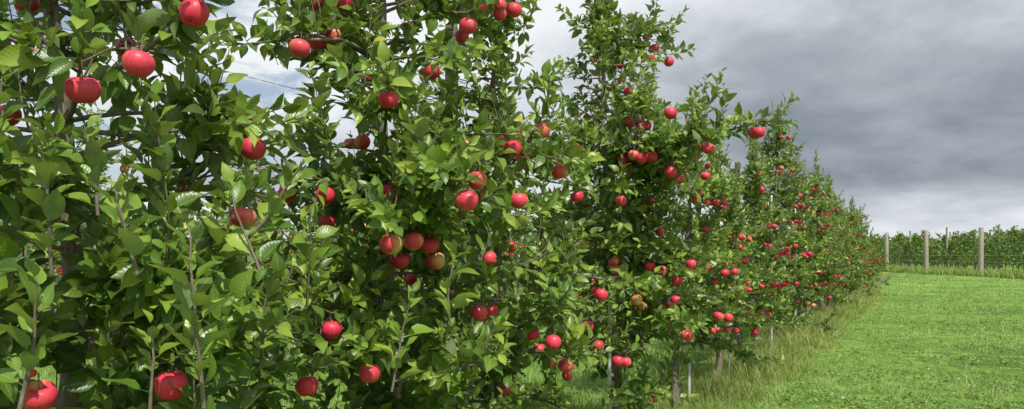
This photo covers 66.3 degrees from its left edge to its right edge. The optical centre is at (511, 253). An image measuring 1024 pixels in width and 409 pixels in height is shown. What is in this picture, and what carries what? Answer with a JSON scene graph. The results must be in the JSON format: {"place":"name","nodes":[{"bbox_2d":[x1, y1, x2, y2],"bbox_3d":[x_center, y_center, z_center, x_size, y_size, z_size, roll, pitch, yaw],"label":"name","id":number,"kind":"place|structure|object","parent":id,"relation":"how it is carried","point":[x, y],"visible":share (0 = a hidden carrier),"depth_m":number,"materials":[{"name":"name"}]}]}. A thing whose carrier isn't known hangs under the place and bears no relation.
{"place":"outdoors","nodes":[
{"label":"outdoors","id":0,"kind":"place"},
{"bbox_2d":[0,12,648,385],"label":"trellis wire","id":1,"kind":"object","parent":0,"point":[246,76],"depth_m":2.92,"materials":[{"name":"metal"}]},
{"bbox_2d":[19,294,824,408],"bbox_3d":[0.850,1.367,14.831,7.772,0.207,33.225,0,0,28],"label":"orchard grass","id":2,"kind":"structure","parent":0,"point":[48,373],"depth_m":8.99,"materials":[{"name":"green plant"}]},
{"bbox_2d":[0,0,1023,242],"label":"sky","id":3,"kind":"structure","parent":0,"point":[913,109],"materials":[{"name":"grey"}]},
{"bbox_2d":[3,261,1023,408],"bbox_3d":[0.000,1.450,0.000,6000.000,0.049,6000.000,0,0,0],"label":"ground","id":4,"kind":"structure","parent":0,"point":[932,336],"depth_m":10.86,"materials":[{"name":"green plant"}]},
{"bbox_2d":[9,72,144,377],"bbox_3d":[-3.589,-0.039,6.568,1.836,2.988,1.999,0,0,-28],"label":"apple tree","id":5,"kind":"object","parent":4,"relation":"on","point":[102,178],"visible":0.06,"depth_m":6.62,"materials":[{"name":"green plant"}]},
{"bbox_2d":[0,0,365,408],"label":"apple tree","id":6,"kind":"object","parent":4,"relation":"on","point":[156,308],"visible":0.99,"depth_m":1.97,"materials":[{"name":"green plant"}]},
{"bbox_2d":[177,144,317,362],"bbox_3d":[-2.829,-0.036,8.027,1.974,2.999,1.818,0,0,-44],"label":"apple tree","id":7,"kind":"object","parent":4,"relation":"on","point":[246,163],"visible":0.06,"depth_m":8.17,"materials":[{"name":"green plant"}]},
{"bbox_2d":[0,166,596,298],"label":"orchard rows","id":8,"kind":"object","parent":4,"relation":"on","point":[192,213],"visible":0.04,"depth_m":15.40,"materials":[{"name":"green plant"}]},
{"bbox_2d":[315,150,412,324],"bbox_3d":[-1.833,0.056,9.743,1.566,2.810,2.101,0,0,-17],"label":"apple tree","id":9,"kind":"object","parent":4,"relation":"on","point":[366,245],"depth_m":9.70,"materials":[{"name":"green plant"}]},
{"bbox_2d":[178,0,605,408],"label":"apple tree","id":10,"kind":"object","parent":4,"relation":"on","point":[407,359],"visible":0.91,"depth_m":3.07,"materials":[{"name":"green plant"}]},
{"bbox_2d":[445,24,457,408],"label":"trellis post","id":11,"kind":"object","parent":4,"relation":"on","point":[455,28],"visible":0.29,"depth_m":4.24,"materials":[{"name":"grey wood"}]},
{"bbox_2d":[395,232,513,323],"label":"apple tree","id":12,"kind":"object","parent":4,"relation":"on","point":[482,252],"depth_m":11.21,"materials":[{"name":"green plant"}]},
{"bbox_2d":[464,188,539,306],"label":"apple tree","id":13,"kind":"object","parent":4,"relation":"on","point":[518,283],"visible":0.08,"depth_m":12.94,"materials":[{"name":"green plant"}]},
{"bbox_2d":[364,0,660,408],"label":"apple tree","id":14,"kind":"object","parent":4,"relation":"on","point":[567,354],"visible":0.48,"depth_m":4.31,"materials":[{"name":"green plant"}]},
{"bbox_2d":[19,229,1020,258],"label":"distant tree line","id":15,"kind":"object","parent":4,"relation":"on","point":[938,235],"depth_m":173.07,"materials":[{"name":"green plant"}]},
{"bbox_2d":[509,186,597,305],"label":"apple tree","id":16,"kind":"object","parent":4,"relation":"on","point":[527,242],"visible":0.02,"depth_m":14.74,"materials":[{"name":"green plant"}]},
{"bbox_2d":[535,191,629,313],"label":"apple tree","id":17,"kind":"object","parent":4,"relation":"on","point":[575,235],"visible":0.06,"depth_m":16.06,"materials":[{"name":"green plant"}]},
{"bbox_2d":[608,131,610,408],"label":"support pole","id":18,"kind":"object","parent":4,"relation":"on","point":[609,363],"visible":0.17,"depth_m":5.74,"materials":[{"name":"metal"}]},
{"bbox_2d":[487,0,799,408],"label":"apple tree","id":19,"kind":"object","parent":4,"relation":"on","point":[659,154],"visible":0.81,"depth_m":5.47,"materials":[{"name":"green plant"}]},
{"bbox_2d":[688,233,690,399],"bbox_3d":[1.736,0.405,7.680,0.027,2.490,0.027,0,0,23],"label":"support pole","id":20,"kind":"object","parent":4,"relation":"on","point":[689,377],"depth_m":7.67,"materials":[{"name":"metal"}]},
{"bbox_2d":[588,88,798,403],"bbox_3d":[1.668,-0.082,7.670,1.840,3.071,1.872,0,0,-20],"label":"apple tree","id":21,"kind":"object","parent":4,"relation":"on","point":[701,234],"visible":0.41,"depth_m":7.36,"materials":[{"name":"green plant"}]},
{"bbox_2d":[728,203,729,376],"bbox_3d":[2.555,0.366,9.227,0.027,2.567,0.027,0,0,-23],"label":"support pole","id":22,"kind":"object","parent":4,"relation":"on","point":[728,351],"visible":0.07,"depth_m":9.21,"materials":[{"name":"metal"}]},
{"bbox_2d":[735,162,739,347],"bbox_3d":[3.078,0.200,10.704,0.076,2.900,0.076,0,0,0],"label":"trellis post","id":23,"kind":"object","parent":4,"relation":"on","point":[736,315],"visible":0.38,"depth_m":10.68,"materials":[{"name":"grey wood"}]},
{"bbox_2d":[674,120,820,378],"bbox_3d":[2.519,-0.058,9.075,1.974,3.037,2.081,0,0,-30],"label":"apple tree","id":24,"kind":"object","parent":4,"relation":"on","point":[738,212],"visible":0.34,"depth_m":8.88,"materials":[{"name":"green plant"}]},
{"bbox_2d":[709,138,839,349],"bbox_3d":[3.290,-0.110,10.586,2.113,3.134,2.086,0,0,-19],"label":"apple tree","id":25,"kind":"object","parent":4,"relation":"on","point":[751,194],"visible":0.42,"depth_m":10.51,"materials":[{"name":"green plant"}]},
{"bbox_2d":[731,96,848,338],"bbox_3d":[4.288,-0.540,12.797,2.361,3.984,2.300,0,0,0],"label":"apple tree","id":26,"kind":"object","parent":4,"relation":"on","point":[783,194],"visible":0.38,"depth_m":12.46,"materials":[{"name":"green plant"}]},
{"bbox_2d":[747,145,849,325],"bbox_3d":[5.158,-0.317,14.389,1.976,3.575,2.144,0,0,9],"label":"apple tree","id":27,"kind":"object","parent":4,"relation":"on","point":[819,221],"visible":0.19,"depth_m":14.22,"materials":[{"name":"green plant"}]},
{"bbox_2d":[787,150,862,313],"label":"apple tree","id":28,"kind":"object","parent":4,"relation":"on","point":[826,205],"visible":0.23,"depth_m":15.61,"materials":[{"name":"green plant"}]},
{"bbox_2d":[805,157,868,312],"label":"apple tree","id":29,"kind":"object","parent":4,"relation":"on","point":[854,261],"visible":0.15,"depth_m":17.23,"materials":[{"name":"green plant"}]},
{"bbox_2d":[803,173,875,306],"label":"apple tree","id":30,"kind":"object","parent":4,"relation":"on","point":[844,236],"visible":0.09,"depth_m":18.70,"materials":[{"name":"green plant"}]},
{"bbox_2d":[827,189,876,306],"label":"apple tree","id":31,"kind":"object","parent":4,"relation":"on","point":[839,212],"visible":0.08,"depth_m":20.22,"materials":[{"name":"green plant"}]},
{"bbox_2d":[836,197,875,300],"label":"apple tree","id":32,"kind":"object","parent":4,"relation":"on","point":[868,262],"visible":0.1,"depth_m":21.95,"materials":[{"name":"green plant"}]},
{"bbox_2d":[845,196,883,295],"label":"apple tree","id":33,"kind":"object","parent":4,"relation":"on","point":[853,224],"visible":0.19,"depth_m":23.30,"materials":[{"name":"green plant"}]},
{"bbox_2d":[843,198,888,293],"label":"apple tree","id":34,"kind":"object","parent":4,"relation":"on","point":[850,206],"visible":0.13,"depth_m":24.84,"materials":[{"name":"green plant"}]},
{"bbox_2d":[854,208,890,290],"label":"apple tree","id":35,"kind":"object","parent":4,"relation":"on","point":[876,266],"visible":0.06,"depth_m":26.33,"materials":[{"name":"green plant"}]},
{"bbox_2d":[856,203,889,276],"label":"apple tree","id":36,"kind":"object","parent":4,"relation":"on","point":[880,263],"visible":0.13,"depth_m":27.97,"materials":[{"name":"green plant"}]},
{"bbox_2d":[730,224,1023,270],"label":"distant orchard","id":37,"kind":"object","parent":4,"relation":"on","point":[1011,249],"visible":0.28,"depth_m":62.96,"materials":[{"name":"green plant"}]},
{"bbox_2d":[885,233,888,267],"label":"wooden post","id":38,"kind":"object","parent":4,"relation":"on","point":[886,245],"visible":0.72,"depth_m":63.87,"materials":[{"name":"brown wood"}]},
{"bbox_2d":[902,255,1023,269],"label":"wire fence","id":39,"kind":"object","parent":38,"relation":"attached to","point":[967,261],"visible":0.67,"depth_m":50.76,"materials":[{"name":"metal"}]},
{"bbox_2d":[777,289,1023,408],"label":"clover patch","id":40,"kind":"object","parent":4,"relation":"on","point":[878,406],"visible":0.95,"depth_m":9.03,"materials":[{"name":"green plant"}]},
{"bbox_2d":[924,230,928,269],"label":"wooden post","id":41,"kind":"object","parent":4,"relation":"on","point":[926,256],"visible":0.73,"depth_m":55.90,"materials":[{"name":"brown wood"}]},
{"bbox_2d":[870,225,999,269],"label":"distant trellis posts","id":42,"kind":"object","parent":4,"relation":"on","point":[910,238],"visible":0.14,"depth_m":69.09,"materials":[{"name":"grey wood"}]},
{"bbox_2d":[899,322,1017,407],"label":"seed stalks","id":43,"kind":"object","parent":4,"relation":"on","point":[954,376],"visible":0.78,"depth_m":8.81,"materials":[{"name":"green plant"}]},
{"bbox_2d":[978,227,983,271],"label":"wooden post","id":44,"kind":"object","parent":4,"relation":"on","point":[981,248],"visible":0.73,"depth_m":49.89,"materials":[{"name":"brown wood"}]},
{"bbox_2d":[674,203,694,241],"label":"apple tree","id":45,"kind":"object","parent":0,"point":[680,236],"visible":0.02,"depth_m":22.47,"materials":[{"name":"green plant"}]},
{"bbox_2d":[534,284,886,408],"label":"tall grass","id":46,"kind":"structure","parent":0,"point":[794,341],"depth_m":9.94,"materials":[{"name":"green plant"}]},
{"bbox_2d":[881,265,1023,279],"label":"rough grass","id":47,"kind":"structure","parent":0,"point":[1012,274],"depth_m":51.31,"materials":[{"name":"green plant"}]}
]}

